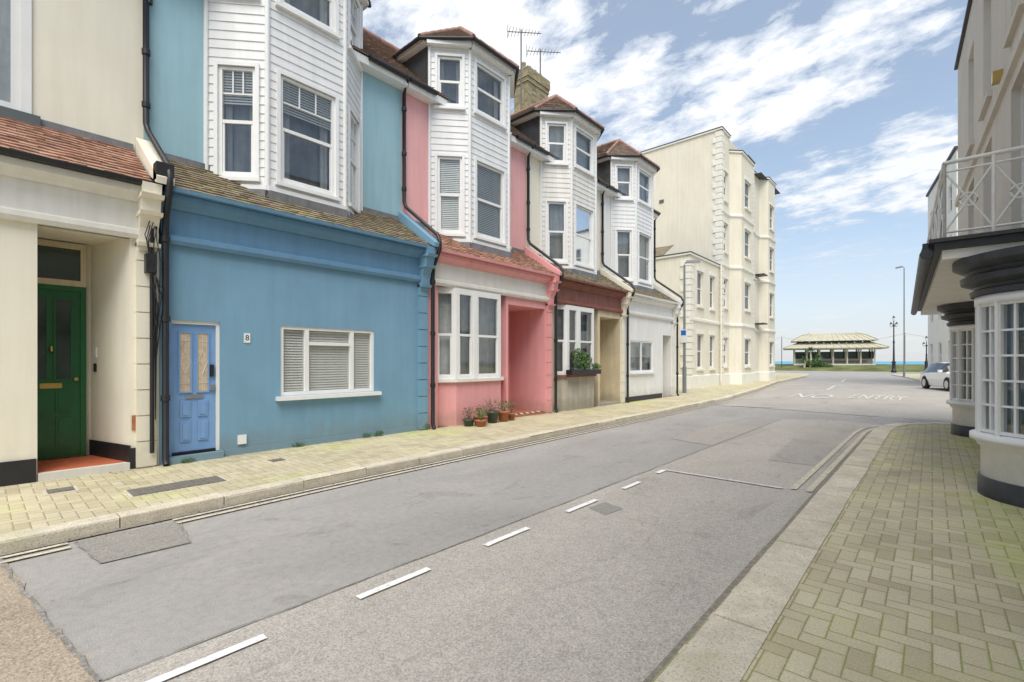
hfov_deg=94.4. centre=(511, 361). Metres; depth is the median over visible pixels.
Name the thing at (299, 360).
blinds
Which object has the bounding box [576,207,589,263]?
window glass
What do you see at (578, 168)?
window trim
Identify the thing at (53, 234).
porch ceiling
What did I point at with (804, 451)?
road patch
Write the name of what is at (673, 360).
pilaster
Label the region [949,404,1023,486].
bow base
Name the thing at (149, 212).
corbel bands
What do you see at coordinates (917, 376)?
pavement
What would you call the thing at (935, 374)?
parked car
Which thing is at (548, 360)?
pilaster
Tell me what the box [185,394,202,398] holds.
letterbox
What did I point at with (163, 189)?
walls
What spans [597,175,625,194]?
roof
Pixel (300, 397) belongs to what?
sill
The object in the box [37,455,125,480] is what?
porch floor
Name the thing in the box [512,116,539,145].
dormer cheeks deck
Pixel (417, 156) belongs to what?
walls
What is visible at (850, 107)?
sky
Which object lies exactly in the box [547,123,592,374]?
window frames
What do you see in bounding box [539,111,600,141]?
bay eaves
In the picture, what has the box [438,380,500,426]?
ground bay walls
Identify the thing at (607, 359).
porch walls
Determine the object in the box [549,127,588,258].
window interiors
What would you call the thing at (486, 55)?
bay eaves
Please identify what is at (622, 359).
pilaster
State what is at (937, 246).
balcony deck
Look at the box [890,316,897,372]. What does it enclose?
ornamental lamp post
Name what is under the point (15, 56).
window frames
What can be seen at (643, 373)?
sill
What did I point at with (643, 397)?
wall base
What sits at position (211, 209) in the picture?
cornice top
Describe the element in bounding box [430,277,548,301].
cornice
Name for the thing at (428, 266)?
corbel bands
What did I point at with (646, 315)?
cornice
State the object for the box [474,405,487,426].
potted plant
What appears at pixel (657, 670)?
gutter dirt seam
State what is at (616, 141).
hip tiles
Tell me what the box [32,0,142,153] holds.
walls
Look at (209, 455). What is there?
step
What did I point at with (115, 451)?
porch plinth
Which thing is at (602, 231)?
pipe collars
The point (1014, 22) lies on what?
window sills
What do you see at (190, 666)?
parking bay dash
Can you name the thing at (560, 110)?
turret gutter
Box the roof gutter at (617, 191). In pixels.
[608,185,660,214]
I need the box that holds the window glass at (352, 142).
[351,0,354,204]
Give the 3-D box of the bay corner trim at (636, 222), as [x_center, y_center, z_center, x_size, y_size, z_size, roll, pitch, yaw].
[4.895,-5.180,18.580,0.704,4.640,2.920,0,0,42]
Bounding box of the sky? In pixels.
[363,0,967,360]
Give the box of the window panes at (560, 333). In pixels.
[557,309,585,370]
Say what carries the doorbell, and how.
attached to the porch walls at (108, 335)
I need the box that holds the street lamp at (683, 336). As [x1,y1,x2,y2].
[680,260,699,392]
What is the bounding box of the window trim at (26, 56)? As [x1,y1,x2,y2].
[21,0,31,113]
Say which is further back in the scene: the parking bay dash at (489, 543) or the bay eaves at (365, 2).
the bay eaves at (365, 2)
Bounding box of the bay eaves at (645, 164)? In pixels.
[610,157,656,180]
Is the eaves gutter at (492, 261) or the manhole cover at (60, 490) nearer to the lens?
the manhole cover at (60, 490)
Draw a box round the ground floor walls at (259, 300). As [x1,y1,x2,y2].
[159,243,417,464]
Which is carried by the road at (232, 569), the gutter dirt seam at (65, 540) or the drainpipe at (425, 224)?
the gutter dirt seam at (65, 540)
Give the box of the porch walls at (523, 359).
[494,306,538,410]
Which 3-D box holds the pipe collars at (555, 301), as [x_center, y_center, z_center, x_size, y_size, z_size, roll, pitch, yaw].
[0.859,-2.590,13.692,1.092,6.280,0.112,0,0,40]
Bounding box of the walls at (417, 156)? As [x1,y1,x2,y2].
[402,91,525,249]
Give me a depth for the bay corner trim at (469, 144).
11.40 m
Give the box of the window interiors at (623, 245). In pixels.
[618,169,647,369]
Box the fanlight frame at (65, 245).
[37,239,85,286]
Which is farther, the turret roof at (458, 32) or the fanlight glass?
the turret roof at (458, 32)
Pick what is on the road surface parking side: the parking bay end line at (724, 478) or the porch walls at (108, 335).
the parking bay end line at (724, 478)
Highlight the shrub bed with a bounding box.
[806,359,833,366]
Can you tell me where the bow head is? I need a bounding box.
[949,290,1023,330]
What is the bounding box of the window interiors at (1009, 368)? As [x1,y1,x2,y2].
[965,303,1021,433]
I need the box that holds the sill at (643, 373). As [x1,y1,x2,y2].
[629,372,655,373]
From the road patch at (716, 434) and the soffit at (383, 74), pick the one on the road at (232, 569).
the road patch at (716, 434)
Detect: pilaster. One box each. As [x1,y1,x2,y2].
[135,238,156,468]
[418,282,427,430]
[546,302,551,412]
[620,313,624,402]
[671,321,674,395]
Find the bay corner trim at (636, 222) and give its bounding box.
[610,160,653,286]
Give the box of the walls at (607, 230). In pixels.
[601,193,610,273]
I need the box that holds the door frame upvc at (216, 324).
[172,320,218,449]
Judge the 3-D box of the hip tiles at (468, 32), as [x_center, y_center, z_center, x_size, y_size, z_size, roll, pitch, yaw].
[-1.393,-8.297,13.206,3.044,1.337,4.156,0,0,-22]
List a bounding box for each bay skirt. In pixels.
[203,189,361,234]
[429,242,511,267]
[541,268,598,286]
[613,285,654,298]
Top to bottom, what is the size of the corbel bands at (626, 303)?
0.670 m
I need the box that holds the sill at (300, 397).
[276,391,381,400]
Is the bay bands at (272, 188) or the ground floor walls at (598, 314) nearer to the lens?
the bay bands at (272, 188)
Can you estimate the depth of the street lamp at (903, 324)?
44.91 m
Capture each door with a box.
[37,289,79,459]
[172,324,214,452]
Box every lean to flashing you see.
[41,119,132,149]
[165,153,397,219]
[416,221,524,253]
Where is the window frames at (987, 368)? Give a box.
[952,0,1023,437]
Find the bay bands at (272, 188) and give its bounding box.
[240,184,353,213]
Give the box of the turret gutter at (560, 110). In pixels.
[510,108,604,139]
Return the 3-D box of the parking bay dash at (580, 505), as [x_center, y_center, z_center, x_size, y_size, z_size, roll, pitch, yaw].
[0.748,1.534,5.049,0.064,0.001,0.569,0,0,42]
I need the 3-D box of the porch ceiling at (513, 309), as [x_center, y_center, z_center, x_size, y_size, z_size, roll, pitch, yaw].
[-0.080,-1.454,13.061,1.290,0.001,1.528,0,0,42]
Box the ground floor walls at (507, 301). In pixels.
[427,284,545,428]
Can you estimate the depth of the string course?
6.51 m
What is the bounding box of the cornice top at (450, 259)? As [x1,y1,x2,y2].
[435,251,551,283]
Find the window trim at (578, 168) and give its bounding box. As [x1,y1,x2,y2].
[544,121,595,269]
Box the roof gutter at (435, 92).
[410,77,534,147]
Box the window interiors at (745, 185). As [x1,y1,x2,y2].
[697,185,745,366]
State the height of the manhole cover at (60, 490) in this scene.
0.027 m
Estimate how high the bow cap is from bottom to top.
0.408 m
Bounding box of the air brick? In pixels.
[132,415,135,429]
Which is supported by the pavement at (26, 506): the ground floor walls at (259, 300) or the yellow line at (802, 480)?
the ground floor walls at (259, 300)
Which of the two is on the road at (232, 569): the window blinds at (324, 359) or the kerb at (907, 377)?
the kerb at (907, 377)
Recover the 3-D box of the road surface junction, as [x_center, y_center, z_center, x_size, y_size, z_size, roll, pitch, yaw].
[28.681,1.546,7.403,46.900,0.001,15.867,0,0,42]
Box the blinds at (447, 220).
[440,160,499,237]
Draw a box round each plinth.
[0,448,135,486]
[89,439,130,461]
[951,423,1023,507]
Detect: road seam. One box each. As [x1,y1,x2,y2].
[0,559,102,681]
[74,520,190,562]
[99,423,769,680]
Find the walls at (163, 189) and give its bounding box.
[162,185,388,240]
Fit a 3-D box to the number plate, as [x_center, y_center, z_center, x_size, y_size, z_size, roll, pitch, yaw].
[-4.167,-0.365,7.456,0.012,0.150,0.090,0,0,42]
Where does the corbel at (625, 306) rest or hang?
attached to the ground floor walls at (598, 314)
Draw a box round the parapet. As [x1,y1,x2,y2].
[954,0,972,69]
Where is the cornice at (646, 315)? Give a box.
[629,310,673,320]
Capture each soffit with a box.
[354,50,407,89]
[397,40,515,93]
[402,81,532,153]
[527,148,606,191]
[601,188,658,217]
[921,241,1023,314]
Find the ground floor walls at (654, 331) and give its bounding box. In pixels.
[624,314,671,402]
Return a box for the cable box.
[144,253,156,272]
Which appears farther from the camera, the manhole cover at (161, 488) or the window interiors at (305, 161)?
the window interiors at (305, 161)
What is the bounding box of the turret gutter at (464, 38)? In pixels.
[391,36,519,97]
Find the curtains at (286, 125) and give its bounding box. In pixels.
[226,0,327,189]
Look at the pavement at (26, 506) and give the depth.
6.53 m
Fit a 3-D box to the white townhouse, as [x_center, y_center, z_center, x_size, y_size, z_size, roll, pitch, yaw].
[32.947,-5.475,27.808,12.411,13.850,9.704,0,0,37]
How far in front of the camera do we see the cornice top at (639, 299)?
17.96 m
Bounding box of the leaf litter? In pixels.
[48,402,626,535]
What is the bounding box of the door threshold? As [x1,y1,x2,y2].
[172,448,215,455]
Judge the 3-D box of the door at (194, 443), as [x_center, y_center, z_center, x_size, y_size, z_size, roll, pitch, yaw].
[-4.697,0.388,6.991,0.046,1.845,0.550,0,0,42]
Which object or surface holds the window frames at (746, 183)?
in the apartment block
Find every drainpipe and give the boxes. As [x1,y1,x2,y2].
[143,0,173,465]
[402,80,441,428]
[527,147,563,412]
[602,187,634,402]
[654,215,683,395]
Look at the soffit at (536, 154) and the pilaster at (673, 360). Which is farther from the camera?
the pilaster at (673, 360)
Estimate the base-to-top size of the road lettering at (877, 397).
0.001 m
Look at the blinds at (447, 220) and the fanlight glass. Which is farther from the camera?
the blinds at (447, 220)
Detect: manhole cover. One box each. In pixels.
[42,486,78,495]
[123,475,229,497]
[265,458,288,462]
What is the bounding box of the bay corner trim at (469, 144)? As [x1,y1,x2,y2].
[428,46,509,248]
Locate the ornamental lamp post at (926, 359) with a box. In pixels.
[922,336,927,370]
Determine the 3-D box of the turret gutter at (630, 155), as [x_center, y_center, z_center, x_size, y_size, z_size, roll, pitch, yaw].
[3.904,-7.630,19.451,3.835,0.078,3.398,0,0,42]
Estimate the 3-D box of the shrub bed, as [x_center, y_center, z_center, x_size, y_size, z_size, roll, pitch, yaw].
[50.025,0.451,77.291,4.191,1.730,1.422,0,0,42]
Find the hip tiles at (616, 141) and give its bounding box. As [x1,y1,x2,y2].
[597,139,659,167]
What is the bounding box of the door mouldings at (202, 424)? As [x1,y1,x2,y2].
[178,331,208,441]
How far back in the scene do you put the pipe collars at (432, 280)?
10.09 m
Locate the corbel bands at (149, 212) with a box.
[135,191,164,248]
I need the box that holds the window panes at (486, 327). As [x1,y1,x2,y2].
[438,293,493,373]
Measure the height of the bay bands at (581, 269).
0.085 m
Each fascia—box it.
[0,175,137,226]
[159,207,418,274]
[430,262,546,295]
[557,287,620,308]
[629,301,671,316]
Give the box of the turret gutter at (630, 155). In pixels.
[597,154,659,171]
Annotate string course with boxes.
[955,20,1023,206]
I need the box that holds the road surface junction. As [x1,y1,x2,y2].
[715,388,951,420]
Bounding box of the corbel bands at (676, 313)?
[671,307,682,323]
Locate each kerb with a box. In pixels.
[0,373,807,552]
[656,422,950,681]
[892,374,920,381]
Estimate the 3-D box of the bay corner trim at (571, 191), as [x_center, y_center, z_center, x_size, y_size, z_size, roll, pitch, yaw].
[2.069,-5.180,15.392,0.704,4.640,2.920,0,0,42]
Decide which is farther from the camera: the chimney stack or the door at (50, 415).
the chimney stack
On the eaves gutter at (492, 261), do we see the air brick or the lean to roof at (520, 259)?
the lean to roof at (520, 259)
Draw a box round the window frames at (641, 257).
[616,166,651,371]
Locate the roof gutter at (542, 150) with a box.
[534,144,608,186]
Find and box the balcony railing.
[926,145,1023,242]
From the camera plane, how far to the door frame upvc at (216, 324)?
7.18 m
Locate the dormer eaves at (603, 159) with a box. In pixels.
[597,157,609,163]
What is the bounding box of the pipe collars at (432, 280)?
[402,106,435,386]
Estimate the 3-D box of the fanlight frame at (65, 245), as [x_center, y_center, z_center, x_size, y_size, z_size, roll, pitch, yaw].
[-6.390,-1.351,6.434,0.080,0.599,0.910,0,0,42]
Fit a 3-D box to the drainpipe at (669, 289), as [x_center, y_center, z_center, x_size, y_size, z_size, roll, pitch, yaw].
[6.581,-2.414,19.972,1.293,7.733,0.163,0,0,42]
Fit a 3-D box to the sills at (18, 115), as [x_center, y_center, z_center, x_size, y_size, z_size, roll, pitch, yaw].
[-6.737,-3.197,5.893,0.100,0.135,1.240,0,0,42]
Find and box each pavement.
[0,373,808,535]
[652,424,1023,681]
[895,374,920,378]
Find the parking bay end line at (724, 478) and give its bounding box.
[663,469,782,488]
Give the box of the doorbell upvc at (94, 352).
[93,347,96,357]
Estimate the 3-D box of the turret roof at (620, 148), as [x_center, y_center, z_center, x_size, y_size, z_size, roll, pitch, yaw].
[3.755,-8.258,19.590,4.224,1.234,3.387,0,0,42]
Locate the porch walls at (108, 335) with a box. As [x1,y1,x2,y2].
[37,238,129,460]
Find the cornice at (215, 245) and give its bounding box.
[159,231,420,281]
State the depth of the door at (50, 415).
6.56 m
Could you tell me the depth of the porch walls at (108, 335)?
6.63 m
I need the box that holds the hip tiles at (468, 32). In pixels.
[418,26,518,67]
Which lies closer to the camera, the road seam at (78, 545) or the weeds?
the road seam at (78, 545)
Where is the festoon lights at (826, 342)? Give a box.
[775,334,924,367]
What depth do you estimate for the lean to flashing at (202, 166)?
7.74 m
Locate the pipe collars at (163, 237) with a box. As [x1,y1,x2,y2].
[141,47,169,400]
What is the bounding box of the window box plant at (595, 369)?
[566,348,600,374]
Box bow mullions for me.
[950,300,999,436]
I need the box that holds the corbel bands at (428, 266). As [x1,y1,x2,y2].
[418,253,437,287]
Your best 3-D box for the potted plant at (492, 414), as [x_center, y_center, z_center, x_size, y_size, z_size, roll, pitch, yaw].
[-0.461,1.158,11.168,0.397,0.584,0.354,0,0,42]
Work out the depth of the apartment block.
29.68 m
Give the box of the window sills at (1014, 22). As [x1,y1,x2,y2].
[964,0,1023,161]
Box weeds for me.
[181,407,558,462]
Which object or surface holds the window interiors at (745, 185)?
in the apartment block
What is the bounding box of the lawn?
[775,364,924,371]
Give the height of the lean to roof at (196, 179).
0.803 m
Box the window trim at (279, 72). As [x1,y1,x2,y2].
[213,0,362,212]
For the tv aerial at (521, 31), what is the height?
3.569 m
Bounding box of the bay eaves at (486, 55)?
[427,39,514,96]
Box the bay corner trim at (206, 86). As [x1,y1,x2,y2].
[203,0,362,210]
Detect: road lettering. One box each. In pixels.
[787,393,832,397]
[848,394,907,399]
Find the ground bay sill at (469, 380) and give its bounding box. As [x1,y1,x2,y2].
[438,377,503,382]
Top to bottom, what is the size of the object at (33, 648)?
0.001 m
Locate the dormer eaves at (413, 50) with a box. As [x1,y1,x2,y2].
[395,40,511,97]
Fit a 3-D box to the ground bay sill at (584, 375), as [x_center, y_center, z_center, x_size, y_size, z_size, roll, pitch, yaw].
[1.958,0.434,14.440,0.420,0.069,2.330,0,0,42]
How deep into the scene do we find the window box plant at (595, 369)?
14.06 m
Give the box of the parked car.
[920,362,949,390]
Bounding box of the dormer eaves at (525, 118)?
[510,112,538,125]
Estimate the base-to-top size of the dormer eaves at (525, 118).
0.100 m
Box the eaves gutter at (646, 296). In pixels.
[632,292,680,303]
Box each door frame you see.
[37,283,85,456]
[169,320,171,455]
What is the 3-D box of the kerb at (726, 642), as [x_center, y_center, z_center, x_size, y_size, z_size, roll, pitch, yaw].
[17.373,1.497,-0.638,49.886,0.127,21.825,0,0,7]
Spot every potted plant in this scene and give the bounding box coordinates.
[462,405,474,426]
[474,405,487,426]
[485,399,499,422]
[498,397,509,421]
[506,401,515,420]
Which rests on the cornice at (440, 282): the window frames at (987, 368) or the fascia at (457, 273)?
the fascia at (457, 273)
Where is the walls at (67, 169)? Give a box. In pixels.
[0,154,136,184]
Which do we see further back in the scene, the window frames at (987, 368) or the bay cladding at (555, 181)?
the bay cladding at (555, 181)
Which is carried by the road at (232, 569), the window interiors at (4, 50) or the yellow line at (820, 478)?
the yellow line at (820, 478)
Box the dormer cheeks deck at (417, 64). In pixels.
[402,47,427,84]
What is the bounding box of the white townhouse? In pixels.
[926,146,957,366]
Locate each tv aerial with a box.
[507,25,540,109]
[526,44,560,73]
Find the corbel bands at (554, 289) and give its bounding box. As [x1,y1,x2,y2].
[546,280,561,305]
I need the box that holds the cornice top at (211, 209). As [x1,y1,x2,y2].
[161,191,423,257]
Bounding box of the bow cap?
[937,245,1023,326]
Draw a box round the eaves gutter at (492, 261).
[436,247,559,276]
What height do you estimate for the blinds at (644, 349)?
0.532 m
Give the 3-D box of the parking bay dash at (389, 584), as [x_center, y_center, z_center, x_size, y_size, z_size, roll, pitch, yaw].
[-0.808,1.534,3.296,0.062,0.001,0.582,0,0,42]
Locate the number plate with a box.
[244,333,249,342]
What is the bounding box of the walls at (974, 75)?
[958,0,1023,235]
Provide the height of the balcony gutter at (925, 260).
0.120 m
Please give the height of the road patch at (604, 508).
0.001 m
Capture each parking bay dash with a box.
[145,634,266,681]
[356,567,430,598]
[483,527,529,545]
[566,499,596,511]
[622,481,640,488]
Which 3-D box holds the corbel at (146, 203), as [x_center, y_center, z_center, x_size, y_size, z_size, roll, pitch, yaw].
[-4.894,-1.910,6.404,0.320,0.920,0.210,0,0,42]
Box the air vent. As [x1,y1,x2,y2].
[238,434,246,444]
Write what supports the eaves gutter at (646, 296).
on the corbel at (675, 310)
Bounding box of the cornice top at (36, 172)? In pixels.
[0,155,140,201]
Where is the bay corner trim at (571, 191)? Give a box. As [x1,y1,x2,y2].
[540,116,596,271]
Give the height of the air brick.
0.200 m
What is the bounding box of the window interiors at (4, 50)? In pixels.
[0,0,9,101]
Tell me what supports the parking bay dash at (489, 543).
on the road surface parking side
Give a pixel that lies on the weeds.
(300, 444)
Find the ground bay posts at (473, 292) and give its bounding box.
[438,287,500,378]
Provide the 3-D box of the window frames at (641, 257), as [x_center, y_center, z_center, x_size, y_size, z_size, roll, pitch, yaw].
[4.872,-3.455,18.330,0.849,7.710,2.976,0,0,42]
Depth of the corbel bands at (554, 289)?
13.13 m
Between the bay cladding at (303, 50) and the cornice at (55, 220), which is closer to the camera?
the cornice at (55, 220)
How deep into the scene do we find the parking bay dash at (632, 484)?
5.85 m
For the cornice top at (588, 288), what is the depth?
14.73 m
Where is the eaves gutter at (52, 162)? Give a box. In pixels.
[0,147,162,187]
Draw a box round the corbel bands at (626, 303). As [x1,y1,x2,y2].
[620,296,632,316]
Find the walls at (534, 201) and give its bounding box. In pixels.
[526,154,600,270]
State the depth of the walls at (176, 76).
7.72 m
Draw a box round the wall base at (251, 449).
[225,426,416,455]
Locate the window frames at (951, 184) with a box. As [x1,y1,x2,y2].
[931,184,951,363]
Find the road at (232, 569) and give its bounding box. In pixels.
[0,371,951,680]
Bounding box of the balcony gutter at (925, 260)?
[911,249,932,314]
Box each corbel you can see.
[138,181,161,253]
[419,246,435,290]
[547,275,559,308]
[621,292,631,317]
[672,303,680,324]
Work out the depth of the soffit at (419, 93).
11.19 m
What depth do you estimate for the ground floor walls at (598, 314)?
15.38 m
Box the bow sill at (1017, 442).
[946,400,1023,447]
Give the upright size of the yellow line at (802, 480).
0.001 m
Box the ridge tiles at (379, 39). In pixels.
[363,27,399,50]
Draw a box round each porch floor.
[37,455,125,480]
[508,408,545,417]
[600,400,620,405]
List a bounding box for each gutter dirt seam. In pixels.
[0,377,802,555]
[643,437,865,681]
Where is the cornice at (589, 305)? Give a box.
[557,298,622,312]
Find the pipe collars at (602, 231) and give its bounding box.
[601,202,628,376]
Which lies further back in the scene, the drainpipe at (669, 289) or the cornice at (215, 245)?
the drainpipe at (669, 289)
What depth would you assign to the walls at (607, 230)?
17.55 m
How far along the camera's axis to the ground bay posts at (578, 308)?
14.25 m
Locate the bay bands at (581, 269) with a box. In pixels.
[562,266,596,273]
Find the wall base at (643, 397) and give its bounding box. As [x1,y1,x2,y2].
[625,393,661,402]
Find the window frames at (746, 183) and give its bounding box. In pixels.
[697,174,771,367]
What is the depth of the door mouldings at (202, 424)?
6.94 m
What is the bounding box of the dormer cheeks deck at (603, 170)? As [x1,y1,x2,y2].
[597,160,609,183]
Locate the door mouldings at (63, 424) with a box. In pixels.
[37,296,72,449]
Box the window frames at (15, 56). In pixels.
[0,0,20,110]
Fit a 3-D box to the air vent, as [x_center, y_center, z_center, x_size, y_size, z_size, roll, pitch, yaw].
[-4.210,1.220,7.394,0.030,0.140,0.120,0,0,42]
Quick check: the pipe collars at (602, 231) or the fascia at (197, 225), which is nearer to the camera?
the fascia at (197, 225)
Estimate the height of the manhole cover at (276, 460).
0.027 m
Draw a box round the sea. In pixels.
[775,361,924,363]
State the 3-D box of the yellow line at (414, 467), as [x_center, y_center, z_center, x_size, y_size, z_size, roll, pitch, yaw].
[13.122,1.534,25.333,0.895,0.001,52.888,0,0,37]
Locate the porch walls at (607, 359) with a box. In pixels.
[589,317,613,400]
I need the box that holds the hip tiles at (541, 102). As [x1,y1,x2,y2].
[510,94,603,127]
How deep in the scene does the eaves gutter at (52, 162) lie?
5.71 m
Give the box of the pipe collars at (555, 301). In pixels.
[526,166,557,380]
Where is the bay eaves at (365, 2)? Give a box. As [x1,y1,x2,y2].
[359,0,368,5]
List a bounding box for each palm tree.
[798,356,810,367]
[805,346,815,366]
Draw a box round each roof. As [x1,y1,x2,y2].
[0,116,152,181]
[169,160,430,245]
[351,39,403,71]
[363,32,524,137]
[391,29,515,65]
[423,227,555,274]
[510,97,594,121]
[510,124,603,181]
[548,261,629,291]
[597,142,656,165]
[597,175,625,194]
[622,281,678,302]
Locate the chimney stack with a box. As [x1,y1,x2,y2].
[514,62,549,112]
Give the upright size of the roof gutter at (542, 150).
0.110 m
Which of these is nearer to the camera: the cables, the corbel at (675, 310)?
the cables
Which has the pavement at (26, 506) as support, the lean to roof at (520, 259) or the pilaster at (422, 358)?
the pilaster at (422, 358)
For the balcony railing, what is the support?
attached to the side walls
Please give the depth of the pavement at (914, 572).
3.06 m
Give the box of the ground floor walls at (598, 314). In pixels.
[552,304,619,411]
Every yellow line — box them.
[0,542,67,558]
[0,546,70,562]
[173,377,803,519]
[177,378,800,522]
[790,425,880,488]
[806,428,874,491]
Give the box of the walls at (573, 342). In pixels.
[573,317,573,369]
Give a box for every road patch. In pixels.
[76,521,188,563]
[590,502,623,514]
[672,423,771,445]
[769,438,849,466]
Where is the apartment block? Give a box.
[641,126,780,388]
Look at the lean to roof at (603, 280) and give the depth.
15.06 m
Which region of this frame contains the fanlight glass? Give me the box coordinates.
[37,245,79,280]
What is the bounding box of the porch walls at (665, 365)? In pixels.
[648,336,667,394]
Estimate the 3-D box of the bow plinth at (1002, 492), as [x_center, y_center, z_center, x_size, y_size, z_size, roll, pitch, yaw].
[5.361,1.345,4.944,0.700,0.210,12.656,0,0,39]
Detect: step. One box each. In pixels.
[38,462,129,481]
[169,450,223,464]
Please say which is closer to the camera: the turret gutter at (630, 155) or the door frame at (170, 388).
the door frame at (170, 388)
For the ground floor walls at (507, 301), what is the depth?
12.06 m
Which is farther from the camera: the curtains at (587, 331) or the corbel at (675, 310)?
the corbel at (675, 310)
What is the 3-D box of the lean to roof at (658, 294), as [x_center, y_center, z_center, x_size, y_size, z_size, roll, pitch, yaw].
[5.104,-2.773,18.394,1.233,0.803,4.038,0,0,42]
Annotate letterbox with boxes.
[40,383,61,388]
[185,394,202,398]
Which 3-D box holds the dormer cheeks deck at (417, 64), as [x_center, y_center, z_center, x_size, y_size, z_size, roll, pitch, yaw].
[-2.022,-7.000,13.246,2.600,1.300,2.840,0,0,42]
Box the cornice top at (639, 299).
[631,295,675,308]
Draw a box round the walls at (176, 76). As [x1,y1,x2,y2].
[143,0,401,220]
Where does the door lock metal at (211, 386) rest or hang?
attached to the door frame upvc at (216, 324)
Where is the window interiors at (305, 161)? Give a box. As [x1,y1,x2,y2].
[225,0,329,189]
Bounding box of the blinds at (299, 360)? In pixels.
[224,73,368,391]
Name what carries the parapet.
on the walls at (974, 75)
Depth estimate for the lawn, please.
73.94 m
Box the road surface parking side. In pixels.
[103,419,878,681]
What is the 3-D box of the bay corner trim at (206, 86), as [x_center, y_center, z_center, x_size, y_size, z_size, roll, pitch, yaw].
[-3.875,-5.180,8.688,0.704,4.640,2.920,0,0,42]
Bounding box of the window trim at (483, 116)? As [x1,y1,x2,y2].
[434,52,511,251]
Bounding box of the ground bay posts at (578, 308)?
[557,304,593,369]
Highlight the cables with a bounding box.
[144,221,162,419]
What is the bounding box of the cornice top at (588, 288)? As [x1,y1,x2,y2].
[559,279,625,298]
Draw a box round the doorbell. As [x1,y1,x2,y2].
[93,363,96,371]
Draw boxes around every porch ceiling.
[37,226,119,245]
[508,306,537,311]
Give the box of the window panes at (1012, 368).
[964,303,1023,433]
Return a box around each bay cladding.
[209,0,360,207]
[431,47,507,248]
[542,117,594,271]
[612,161,651,286]
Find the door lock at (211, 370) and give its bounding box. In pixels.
[210,365,213,376]
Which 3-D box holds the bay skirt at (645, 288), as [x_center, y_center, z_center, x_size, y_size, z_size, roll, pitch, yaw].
[4.932,-2.700,18.547,0.728,0.300,2.974,0,0,42]
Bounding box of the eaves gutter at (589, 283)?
[560,276,628,292]
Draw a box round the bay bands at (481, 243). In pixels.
[452,238,509,251]
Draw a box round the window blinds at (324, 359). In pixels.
[283,329,368,391]
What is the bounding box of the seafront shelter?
[783,330,888,364]
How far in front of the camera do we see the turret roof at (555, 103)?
14.86 m
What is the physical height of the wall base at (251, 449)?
0.100 m
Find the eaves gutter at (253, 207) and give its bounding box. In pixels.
[165,186,435,247]
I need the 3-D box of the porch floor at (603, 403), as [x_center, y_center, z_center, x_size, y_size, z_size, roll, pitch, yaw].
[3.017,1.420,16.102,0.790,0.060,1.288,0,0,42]
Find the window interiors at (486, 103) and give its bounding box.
[440,61,498,236]
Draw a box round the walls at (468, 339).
[468,304,468,373]
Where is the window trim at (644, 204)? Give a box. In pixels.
[614,164,652,285]
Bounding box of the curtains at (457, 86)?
[440,62,497,237]
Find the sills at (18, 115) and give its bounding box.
[0,105,40,125]
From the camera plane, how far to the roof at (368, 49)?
10.62 m
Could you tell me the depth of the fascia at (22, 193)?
5.89 m
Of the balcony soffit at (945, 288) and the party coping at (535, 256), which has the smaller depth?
the balcony soffit at (945, 288)
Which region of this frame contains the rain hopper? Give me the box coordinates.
[153,160,173,184]
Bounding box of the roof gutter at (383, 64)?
[368,54,410,80]
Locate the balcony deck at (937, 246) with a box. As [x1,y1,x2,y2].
[918,227,1023,310]
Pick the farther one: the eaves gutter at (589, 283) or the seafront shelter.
the seafront shelter
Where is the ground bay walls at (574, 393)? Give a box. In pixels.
[557,376,593,410]
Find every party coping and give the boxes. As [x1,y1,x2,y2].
[136,138,174,184]
[399,211,438,246]
[525,247,561,275]
[600,268,633,291]
[654,283,682,302]
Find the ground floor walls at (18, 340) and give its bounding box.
[0,219,158,481]
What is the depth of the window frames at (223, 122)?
8.38 m
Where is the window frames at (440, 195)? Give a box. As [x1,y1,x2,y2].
[437,56,502,378]
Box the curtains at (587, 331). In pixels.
[586,313,588,368]
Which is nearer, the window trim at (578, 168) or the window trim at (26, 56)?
the window trim at (26, 56)
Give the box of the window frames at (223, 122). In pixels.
[219,0,373,395]
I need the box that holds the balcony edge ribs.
[921,243,927,250]
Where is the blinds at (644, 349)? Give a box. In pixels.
[630,342,649,356]
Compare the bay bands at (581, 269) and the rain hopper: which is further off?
the bay bands at (581, 269)
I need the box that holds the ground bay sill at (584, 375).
[557,374,595,376]
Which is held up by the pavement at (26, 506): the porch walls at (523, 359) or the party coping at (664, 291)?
the porch walls at (523, 359)
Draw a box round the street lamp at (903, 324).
[895,266,904,376]
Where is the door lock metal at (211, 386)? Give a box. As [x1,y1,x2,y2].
[209,384,214,389]
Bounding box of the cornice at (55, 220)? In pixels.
[0,204,158,240]
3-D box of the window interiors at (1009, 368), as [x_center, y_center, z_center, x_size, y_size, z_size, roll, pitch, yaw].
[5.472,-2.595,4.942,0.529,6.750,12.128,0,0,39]
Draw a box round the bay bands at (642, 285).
[626,283,653,288]
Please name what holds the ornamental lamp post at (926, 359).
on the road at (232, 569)
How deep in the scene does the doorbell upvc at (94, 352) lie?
6.77 m

